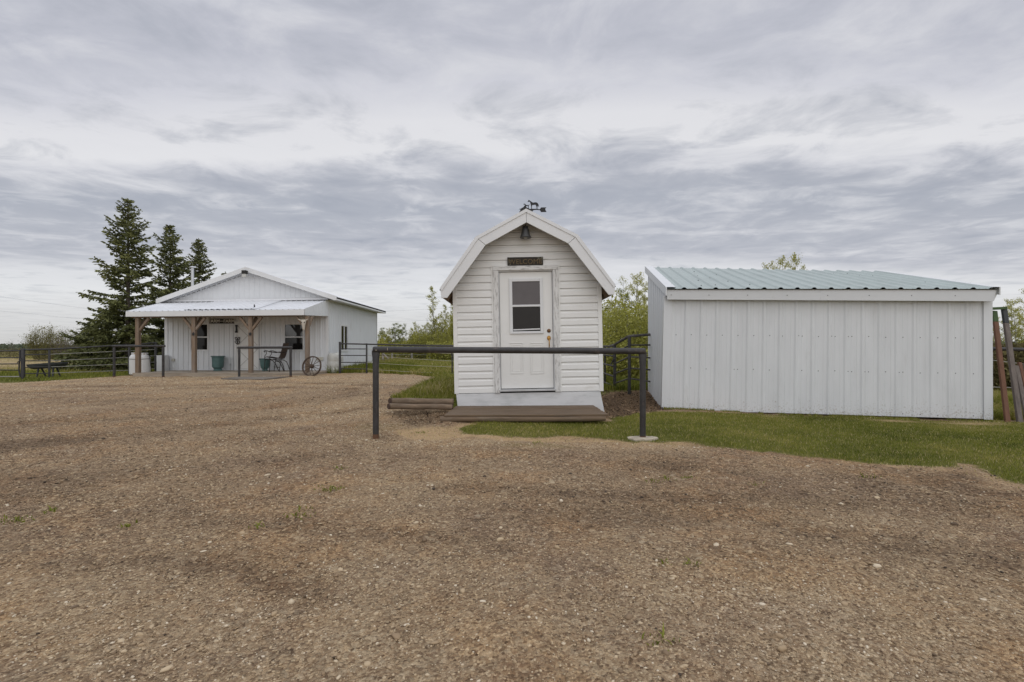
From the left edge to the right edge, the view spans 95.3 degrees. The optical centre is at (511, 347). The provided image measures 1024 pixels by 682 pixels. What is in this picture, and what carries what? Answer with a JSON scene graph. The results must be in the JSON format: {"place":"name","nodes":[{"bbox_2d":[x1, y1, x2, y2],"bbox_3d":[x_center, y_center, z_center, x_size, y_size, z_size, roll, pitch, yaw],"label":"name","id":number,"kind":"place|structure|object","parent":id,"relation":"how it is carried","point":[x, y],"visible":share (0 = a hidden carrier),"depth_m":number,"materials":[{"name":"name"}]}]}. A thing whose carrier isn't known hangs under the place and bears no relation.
{"place":"outdoors","nodes":[
{"label":"outdoors","id":0,"kind":"place"},
{"bbox_2d":[0,350,1023,681],"bbox_3d":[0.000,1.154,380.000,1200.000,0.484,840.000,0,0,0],"label":"ground","id":1,"kind":"structure","parent":0,"point":[516,626],"depth_m":2.79,"materials":[{"name":"brown gravel"}]},
{"bbox_2d":[19,322,66,359],"bbox_3d":[-40.215,-0.522,40.033,3.535,3.573,3.032,0,0,-15],"label":"willow bush","id":2,"kind":"object","parent":1,"relation":"on","point":[36,345],"visible":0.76,"depth_m":39.63,"materials":[{"name":"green plant"}]},
{"bbox_2d":[27,362,68,376],"bbox_3d":[-18.833,0.880,18.894,1.539,0.651,0.492,0,0,0],"label":"picnic table","id":3,"kind":"object","parent":1,"relation":"on","point":[53,364],"visible":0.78,"depth_m":18.72,"materials":[{"name":"wood"}]},
{"bbox_2d":[42,324,78,355],"bbox_3d":[-36.957,-0.397,38.998,3.214,3.323,2.616,0,0,0],"label":"bare bush","id":4,"kind":"object","parent":1,"relation":"on","point":[64,344],"visible":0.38,"depth_m":38.64,"materials":[{"name":"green plant"}]},
{"bbox_2d":[21,342,156,378],"bbox_3d":[-17.326,0.498,19.470,0.400,1.548,4.424,0,0,31],"label":"pipe fence","id":5,"kind":"object","parent":1,"relation":"on","point":[23,360],"visible":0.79,"depth_m":18.58,"materials":[{"name":"metal"}]},
{"bbox_2d":[0,350,21,376],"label":"pipe gate","id":6,"kind":"structure","parent":5,"relation":"attached to","point":[20,358],"depth_m":17.59,"materials":[{"name":"metal"}]},
{"bbox_2d":[51,320,133,370],"bbox_3d":[-22.794,0.215,25.367,5.975,3.483,4.321,0,0,0],"label":"spruce tree","id":7,"kind":"object","parent":1,"relation":"on","point":[79,352],"visible":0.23,"depth_m":24.76,"materials":[{"name":"green plant"}]},
{"bbox_2d":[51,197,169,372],"bbox_3d":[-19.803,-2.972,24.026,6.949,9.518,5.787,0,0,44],"label":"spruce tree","id":8,"kind":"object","parent":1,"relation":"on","point":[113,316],"visible":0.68,"depth_m":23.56,"materials":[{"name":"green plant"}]},
{"bbox_2d":[129,353,134,374],"bbox_3d":[-15.799,0.665,19.550,0.396,0.951,0.396,0,0,0],"label":"propane cylinder","id":9,"kind":"object","parent":1,"relation":"on","point":[132,363],"visible":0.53,"depth_m":19.38,"materials":[{"name":"white metal"}]},
{"bbox_2d":[112,345,165,376],"bbox_3d":[-14.600,0.549,18.250,2.056,1.344,0.093,0,0,0],"label":"hitching rail","id":10,"kind":"object","parent":1,"relation":"on","point":[114,360],"visible":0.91,"depth_m":18.21,"materials":[{"name":"metal"}]},
{"bbox_2d":[141,353,151,371],"bbox_3d":[-15.361,0.670,19.500,0.423,0.940,0.424,0,0,34],"label":"propane cylinder","id":11,"kind":"object","parent":1,"relation":"on","point":[145,362],"visible":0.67,"depth_m":19.39,"materials":[{"name":"white metal"}]},
{"bbox_2d":[156,355,168,370],"bbox_3d":[-15.460,0.745,20.660,0.340,0.846,0.340,0,0,0],"label":"utility cabinet","id":12,"kind":"object","parent":1,"relation":"on","point":[159,362],"visible":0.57,"depth_m":20.50,"materials":[{"name":"metal"}]},
{"bbox_2d":[131,224,201,359],"bbox_3d":[-19.189,-2.638,26.938,5.679,9.044,6.054,0,0,-39],"label":"spruce tree","id":13,"kind":"object","parent":1,"relation":"on","point":[178,268],"visible":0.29,"depth_m":26.72,"materials":[{"name":"green plant"}]},
{"bbox_2d":[158,238,216,328],"bbox_3d":[-19.939,-2.631,29.533,4.338,8.660,4.842,0,0,-31],"label":"spruce tree","id":14,"kind":"object","parent":1,"relation":"on","point":[199,262],"visible":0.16,"depth_m":29.39,"materials":[{"name":"green plant"}]},
{"bbox_2d":[221,376,288,379],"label":"concrete slab","id":15,"kind":"structure","parent":1,"relation":"on","point":[254,378],"depth_m":16.73,"materials":[{"name":"grey concrete"}]},
{"bbox_2d":[126,266,385,376],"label":"farm building","id":16,"kind":"structure","parent":1,"relation":"on","point":[277,311],"depth_m":20.89,"materials":[{"name":"white metal"}]},
{"bbox_2d":[190,323,208,350],"bbox_3d":[-13.995,-0.490,20.907,0.850,1.240,0.085,0,0,0],"label":"window","id":17,"kind":"structure","parent":16,"relation":"in","point":[203,332],"depth_m":20.90,"materials":[{"name":"black glass"}]},
{"bbox_2d":[210,356,224,370],"bbox_3d":[-12.883,0.670,20.450,0.562,0.650,0.558,0,0,0],"label":"planter","id":18,"kind":"object","parent":16,"relation":"on","point":[217,363],"visible":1,"depth_m":20.27,"materials":[{"name":"teal plastic"}]},
{"bbox_2d":[209,319,233,323],"bbox_3d":[-12.971,-1.198,20.858,1.148,0.208,0.034,0,0,0],"label":"farm sign","id":19,"kind":"object","parent":16,"relation":"attached to","point":[221,321],"visible":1,"depth_m":20.84,"materials":[{"name":"brown wood"}]},
{"bbox_2d":[237,325,257,369],"bbox_3d":[-11.835,-0.030,20.888,0.954,2.010,0.104,0,0,0],"label":"door","id":20,"kind":"structure","parent":16,"relation":"in","point":[242,330],"depth_m":20.90,"materials":[{"name":"paint"}]},
{"bbox_2d":[259,358,270,370],"bbox_3d":[-10.771,0.726,20.350,0.469,0.538,0.466,0,0,0],"label":"planter","id":21,"kind":"object","parent":16,"relation":"on","point":[263,360],"visible":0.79,"depth_m":20.22,"materials":[{"name":"teal plastic"}]},
{"bbox_2d":[264,343,288,371],"bbox_3d":[-10.050,0.392,19.961,0.728,1.219,0.865,0,0,44],"label":"patio chair","id":22,"kind":"object","parent":16,"relation":"on","point":[283,353],"visible":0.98,"depth_m":19.95,"materials":[{"name":"brown metal"}]},
{"bbox_2d":[283,323,303,350],"bbox_3d":[-9.760,-0.490,20.907,0.920,1.240,0.085,0,0,0],"label":"window","id":23,"kind":"structure","parent":16,"relation":"in","point":[293,333],"depth_m":20.90,"materials":[{"name":"black glass"}]},
{"bbox_2d":[298,319,307,329],"bbox_3d":[-8.330,-0.943,18.645,0.410,0.451,0.146,0,0,0],"label":"cow skull","id":24,"kind":"object","parent":16,"relation":"attached to","point":[303,322],"visible":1,"depth_m":18.60},
{"bbox_2d":[340,324,347,351],"bbox_3d":[-8.238,-0.490,22.850,0.085,1.340,1.040,0,0,0],"label":"window","id":25,"kind":"structure","parent":16,"relation":"in","point":[343,327],"depth_m":22.83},
{"bbox_2d":[237,346,292,376],"bbox_3d":[-9.451,0.575,17.850,2.090,1.284,0.091,0,0,0],"label":"hitching rail","id":26,"kind":"object","parent":1,"relation":"on","point":[271,347],"visible":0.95,"depth_m":17.82,"materials":[{"name":"black metal"}]},
{"bbox_2d":[302,356,321,375],"bbox_3d":[-7.939,0.720,18.500,0.816,0.806,0.235,0,0,9],"label":"wagon wheel","id":27,"kind":"object","parent":1,"relation":"on","point":[311,365],"visible":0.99,"depth_m":18.47,"materials":[{"name":"wood"}]},
{"bbox_2d":[327,352,342,372],"bbox_3d":[-7.840,0.637,20.720,0.670,0.925,0.670,0,0,0],"label":"plastic barrel","id":28,"kind":"object","parent":1,"relation":"on","point":[333,360],"visible":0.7,"depth_m":20.43,"materials":[{"name":"white plastic"}]},
{"bbox_2d":[377,328,386,359],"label":"aspen tree","id":29,"kind":"object","parent":1,"relation":"on","point":[382,335],"visible":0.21,"depth_m":36.46,"materials":[{"name":"green plant"}]},
{"bbox_2d":[377,330,387,360],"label":"aspen tree","id":30,"kind":"object","parent":1,"relation":"on","point":[381,340],"visible":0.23,"depth_m":34.95,"materials":[{"name":"green plant"}]},
{"bbox_2d":[384,327,392,357],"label":"aspen tree","id":31,"kind":"object","parent":1,"relation":"on","point":[388,340],"visible":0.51,"depth_m":34.40,"materials":[{"name":"green plant"}]},
{"bbox_2d":[382,322,399,356],"bbox_3d":[-9.574,-0.513,36.895,2.157,3.056,2.158,0,0,11],"label":"aspen tree","id":32,"kind":"object","parent":1,"relation":"on","point":[392,332],"visible":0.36,"depth_m":36.95,"materials":[{"name":"green plant"}]},
{"bbox_2d":[339,342,453,373],"bbox_3d":[-4.419,0.467,18.198,7.321,1.467,0.814,0,0,39],"label":"pipe fence","id":33,"kind":"object","parent":1,"relation":"on","point":[366,355],"visible":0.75,"depth_m":20.14,"materials":[{"name":"black metal"}]},
{"bbox_2d":[394,323,410,355],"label":"aspen tree","id":34,"kind":"object","parent":1,"relation":"on","point":[400,332],"visible":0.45,"depth_m":35.91,"materials":[{"name":"green plant"}]},
{"bbox_2d":[399,336,406,357],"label":"aspen tree","id":35,"kind":"object","parent":1,"relation":"on","point":[400,354],"visible":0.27,"depth_m":34.35,"materials":[{"name":"green plant"}]},
{"bbox_2d":[382,353,430,359],"bbox_3d":[-7.109,0.714,31.988,5.628,0.723,0.175,0,0,0],"label":"post fence","id":36,"kind":"object","parent":1,"relation":"on","point":[383,354],"visible":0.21,"depth_m":31.94,"materials":[{"name":"grey wood"}]},
{"bbox_2d":[406,328,416,357],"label":"aspen tree","id":37,"kind":"object","parent":1,"relation":"on","point":[411,340],"visible":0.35,"depth_m":33.61,"materials":[{"name":"green plant"}]},
{"bbox_2d":[413,333,422,357],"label":"aspen tree","id":38,"kind":"object","parent":1,"relation":"on","point":[417,343],"visible":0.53,"depth_m":32.85,"materials":[{"name":"green plant"}]},
{"bbox_2d":[415,325,422,357],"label":"aspen tree","id":39,"kind":"object","parent":1,"relation":"on","point":[416,329],"visible":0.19,"depth_m":34.19,"materials":[{"name":"green plant"}]},
{"bbox_2d":[387,403,452,409],"bbox_3d":[-1.491,0.957,7.604,1.059,0.137,0.100,0,0,-13],"label":"edging log","id":40,"kind":"object","parent":1,"relation":"on","point":[420,406],"visible":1,"depth_m":7.57,"materials":[{"name":"wood"}]},
{"bbox_2d":[388,398,453,403],"bbox_3d":[-1.511,0.892,7.775,1.072,0.149,0.116,0,0,-14],"label":"edging log","id":41,"kind":"object","parent":40,"relation":"on","point":[419,401],"visible":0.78,"depth_m":7.73,"materials":[{"name":"brown wood"}]},
{"bbox_2d":[419,335,429,358],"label":"aspen tree","id":42,"kind":"object","parent":1,"relation":"on","point":[424,343],"visible":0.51,"depth_m":32.55,"materials":[{"name":"green plant"}]},
{"bbox_2d":[422,322,434,353],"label":"aspen tree","id":43,"kind":"object","parent":1,"relation":"on","point":[428,334],"visible":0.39,"depth_m":33.35,"materials":[{"name":"green plant"}]},
{"bbox_2d":[427,286,440,340],"bbox_3d":[-5.340,-1.736,34.105,2.098,5.599,1.588,0,0,12],"label":"aspen tree","id":44,"kind":"object","parent":1,"relation":"on","point":[432,303],"visible":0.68,"depth_m":33.98,"materials":[{"name":"green plant"}]},
{"bbox_2d":[433,316,440,335],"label":"aspen tree","id":45,"kind":"object","parent":1,"relation":"on","point":[435,329],"visible":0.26,"depth_m":33.85,"materials":[{"name":"green plant"}]},
{"bbox_2d":[433,330,441,358],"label":"aspen tree","id":46,"kind":"object","parent":1,"relation":"on","point":[436,339],"visible":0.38,"depth_m":31.82,"materials":[{"name":"green plant"}]},
{"bbox_2d":[432,313,446,340],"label":"aspen tree","id":47,"kind":"object","parent":1,"relation":"on","point":[440,329],"visible":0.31,"depth_m":33.09,"materials":[{"name":"green plant"}]},
{"bbox_2d":[0,431,881,651],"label":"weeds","id":48,"kind":"object","parent":1,"relation":"on","point":[126,526],"visible":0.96,"depth_m":3.29,"materials":[{"name":"green plant"}]},
{"bbox_2d":[439,334,445,358],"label":"aspen tree","id":49,"kind":"object","parent":1,"relation":"on","point":[442,343],"visible":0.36,"depth_m":31.20,"materials":[{"name":"green plant"}]},
{"bbox_2d":[440,304,448,326],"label":"aspen tree","id":50,"kind":"object","parent":1,"relation":"on","point":[447,315],"visible":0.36,"depth_m":35.12,"materials":[{"name":"green plant"}]},
{"bbox_2d":[440,319,452,357],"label":"aspen tree","id":51,"kind":"object","parent":1,"relation":"on","point":[444,321],"visible":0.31,"depth_m":32.36,"materials":[{"name":"green plant"}]},
{"bbox_2d":[444,328,451,358],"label":"aspen tree","id":52,"kind":"object","parent":1,"relation":"on","point":[449,339],"visible":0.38,"depth_m":31.54,"materials":[{"name":"green plant"}]},
{"bbox_2d":[444,316,452,339],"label":"aspen tree","id":53,"kind":"object","parent":1,"relation":"on","point":[451,325],"visible":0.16,"depth_m":33.05,"materials":[{"name":"green plant"}]},
{"bbox_2d":[0,340,1020,349],"bbox_3d":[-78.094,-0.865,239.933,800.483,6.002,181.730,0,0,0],"label":"distant treeline","id":54,"kind":"object","parent":1,"relation":"on","point":[4,346],"visible":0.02,"depth_m":265.49,"materials":[{"name":"green plant"}]},
{"bbox_2d":[0,355,1023,419],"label":"rough grass","id":55,"kind":"structure","parent":1,"relation":"on","point":[442,384],"depth_m":17.50,"materials":[{"name":"green plant"}]},
{"bbox_2d":[0,340,1023,390],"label":"brush","id":56,"kind":"object","parent":1,"relation":"on","point":[1018,356],"visible":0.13,"depth_m":13.55,"materials":[{"name":"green plant"}]},
{"bbox_2d":[378,290,647,379],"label":"thicket undergrowth","id":57,"kind":"object","parent":1,"relation":"on","point":[606,330],"visible":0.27,"depth_m":15.81,"materials":[{"name":"green plant"}]},
{"bbox_2d":[372,346,657,440],"bbox_3d":[0.044,0.620,6.032,3.696,1.283,0.233,0,0,0],"label":"hitching rail","id":58,"kind":"object","parent":1,"relation":"on","point":[378,350],"visible":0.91,"depth_m":5.99,"materials":[{"name":"metal"}]},
{"bbox_2d":[440,405,607,421],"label":"wooden deck","id":59,"kind":"structure","parent":1,"relation":"on","point":[558,413],"depth_m":7.05,"materials":[{"name":"brown wood"}]},
{"bbox_2d":[440,209,615,411],"bbox_3d":[0.270,-0.597,9.604,2.962,3.474,3.632,-1,0,0],"label":"garden hut","id":60,"kind":"object","parent":1,"relation":"on","point":[562,292],"visible":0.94,"depth_m":8.12,"materials":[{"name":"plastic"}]},
{"bbox_2d":[507,257,542,265],"bbox_3d":[0.230,-1.504,8.106,0.619,0.149,0.024,-1,0,0],"label":"welcome sign","id":61,"kind":"object","parent":60,"relation":"attached to","point":[519,261],"visible":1,"depth_m":8.10,"materials":[{"name":"brown wood"}]},
{"bbox_2d":[520,223,530,238],"bbox_3d":[0.227,-2.067,7.950,0.198,0.404,0.198,-1,0,0],"label":"hanging bell","id":62,"kind":"object","parent":60,"relation":"hanging from","point":[525,233],"visible":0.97,"depth_m":7.90,"materials":[{"name":"metal"}]},
{"bbox_2d":[499,271,553,388],"bbox_3d":[0.253,-0.314,8.151,0.918,2.035,0.108,-1,0,0],"label":"door","id":63,"kind":"structure","parent":60,"relation":"in","point":[526,320],"depth_m":8.16,"materials":[{"name":"paint"}]},
{"bbox_2d":[520,200,545,211],"bbox_3d":[0.371,-2.444,8.350,0.494,0.419,0.220,-1,0,0],"label":"weathervane","id":64,"kind":"object","parent":60,"relation":"on","point":[541,209],"visible":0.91,"depth_m":8.34,"materials":[{"name":"black metal"}]},
{"bbox_2d":[392,390,666,423],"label":"wood chips","id":65,"kind":"object","parent":1,"relation":"on","point":[632,393],"visible":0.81,"depth_m":9.44,"materials":[{"name":"brown wood"}]},
{"bbox_2d":[610,309,622,341],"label":"aspen tree","id":66,"kind":"object","parent":1,"relation":"on","point":[616,326],"visible":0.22,"depth_m":17.23,"materials":[{"name":"green plant"}]},
{"bbox_2d":[616,276,628,307],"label":"aspen tree","id":67,"kind":"object","parent":1,"relation":"on","point":[624,288],"visible":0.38,"depth_m":20.73,"materials":[{"name":"green plant"}]},
{"bbox_2d":[616,287,635,317],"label":"aspen tree","id":68,"kind":"object","parent":1,"relation":"on","point":[627,293],"visible":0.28,"depth_m":20.03,"materials":[{"name":"green plant"}]},
{"bbox_2d":[608,333,649,394],"bbox_3d":[3.280,0.423,12.326,1.078,1.649,1.366,0,0,-11],"label":"pipe fence","id":69,"kind":"object","parent":1,"relation":"on","point":[629,357],"visible":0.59,"depth_m":11.71,"materials":[{"name":"black metal"}]},
{"bbox_2d":[603,345,613,383],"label":"pipe gate","id":70,"kind":"structure","parent":69,"relation":"attached to","point":[604,364],"depth_m":13.09,"materials":[{"name":"black metal"}]},
{"bbox_2d":[629,323,639,346],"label":"aspen tree","id":71,"kind":"object","parent":1,"relation":"on","point":[633,333],"visible":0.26,"depth_m":16.30,"materials":[{"name":"green plant"}]},
{"bbox_2d":[625,272,645,339],"bbox_3d":[5.183,-1.038,19.645,1.509,4.348,1.283,0,0,-32],"label":"aspen tree","id":72,"kind":"object","parent":1,"relation":"on","point":[641,281],"visible":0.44,"depth_m":19.64,"materials":[{"name":"green plant"}]},
{"bbox_2d":[628,302,645,371],"bbox_3d":[4.694,-0.349,17.931,1.142,2.919,0.774,0,0,-18],"label":"aspen tree","id":73,"kind":"object","parent":1,"relation":"on","point":[638,324],"visible":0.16,"depth_m":17.90,"materials":[{"name":"green plant"}]},
{"bbox_2d":[630,274,643,328],"bbox_3d":[6.088,-1.179,22.172,1.211,4.649,1.237,0,0,-8],"label":"aspen tree","id":74,"kind":"object","parent":1,"relation":"on","point":[637,289],"visible":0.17,"depth_m":22.35,"materials":[{"name":"green plant"}]},
{"bbox_2d":[634,280,647,309],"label":"aspen tree","id":75,"kind":"object","parent":1,"relation":"on","point":[645,288],"visible":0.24,"depth_m":20.63,"materials":[{"name":"green plant"}]},
{"bbox_2d":[762,261,775,269],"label":"aspen tree","id":76,"kind":"object","parent":1,"relation":"on","point":[769,265],"visible":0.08,"depth_m":20.72,"materials":[{"name":"green plant"}]},
{"bbox_2d":[772,255,791,269],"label":"aspen tree","id":77,"kind":"object","parent":1,"relation":"on","point":[782,260],"visible":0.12,"depth_m":19.40,"materials":[{"name":"green plant"}]},
{"bbox_2d":[785,252,802,269],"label":"aspen tree","id":78,"kind":"object","parent":1,"relation":"on","point":[795,260],"visible":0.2,"depth_m":19.88,"materials":[{"name":"green plant"}]},
{"bbox_2d":[645,266,1000,419],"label":"metal shed","id":79,"kind":"structure","parent":1,"relation":"on","point":[862,342],"depth_m":9.24,"materials":[{"name":"white metal"}]},
{"bbox_2d":[993,307,1022,422],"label":"board trestle","id":80,"kind":"object","parent":1,"relation":"on","point":[1012,369],"visible":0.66,"depth_m":8.82,"materials":[{"name":"wood"}]},
{"bbox_2d":[993,347,1023,387],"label":"pipe fence","id":81,"kind":"object","parent":1,"relation":"on","point":[1014,349],"visible":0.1,"depth_m":11.88,"materials":[{"name":"metal"}]},
{"bbox_2d":[999,299,1023,343],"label":"aspen tree","id":82,"kind":"object","parent":1,"relation":"on","point":[1010,301],"visible":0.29,"depth_m":16.81,"materials":[{"name":"green plant"}]},
{"bbox_2d":[1001,306,1023,343],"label":"aspen tree","id":83,"kind":"object","parent":1,"relation":"on","point":[1013,328],"visible":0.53,"depth_m":16.35,"materials":[{"name":"green plant"}]},
{"bbox_2d":[1003,288,1023,341],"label":"aspen tree","id":84,"kind":"object","parent":1,"relation":"on","point":[1018,315],"visible":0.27,"depth_m":17.77,"materials":[{"name":"green plant"}]},
{"bbox_2d":[1012,309,1023,343],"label":"aspen tree","id":85,"kind":"object","parent":1,"relation":"on","point":[1019,331],"visible":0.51,"depth_m":16.01,"materials":[{"name":"green plant"}]},
{"bbox_2d":[1015,362,1023,415],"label":"leaning boards","id":86,"kind":"object","parent":1,"relation":"on","point":[1020,372],"visible":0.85,"depth_m":8.90,"materials":[{"name":"grey wood"}]},
{"bbox_2d":[0,0,1023,344],"label":"sky","id":87,"kind":"structure","parent":0,"point":[356,150],"materials":[{"name":"grey"}]},
{"bbox_2d":[399,423,1021,484],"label":"dead grass","id":88,"kind":"structure","parent":0,"point":[607,441],"depth_m":5.95,"materials":[{"name":"beige plant"}]},
{"bbox_2d":[456,407,1023,487],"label":"lawn grass","id":89,"kind":"structure","parent":0,"point":[823,421],"depth_m":6.63,"materials":[{"name":"green plant"}]}
]}

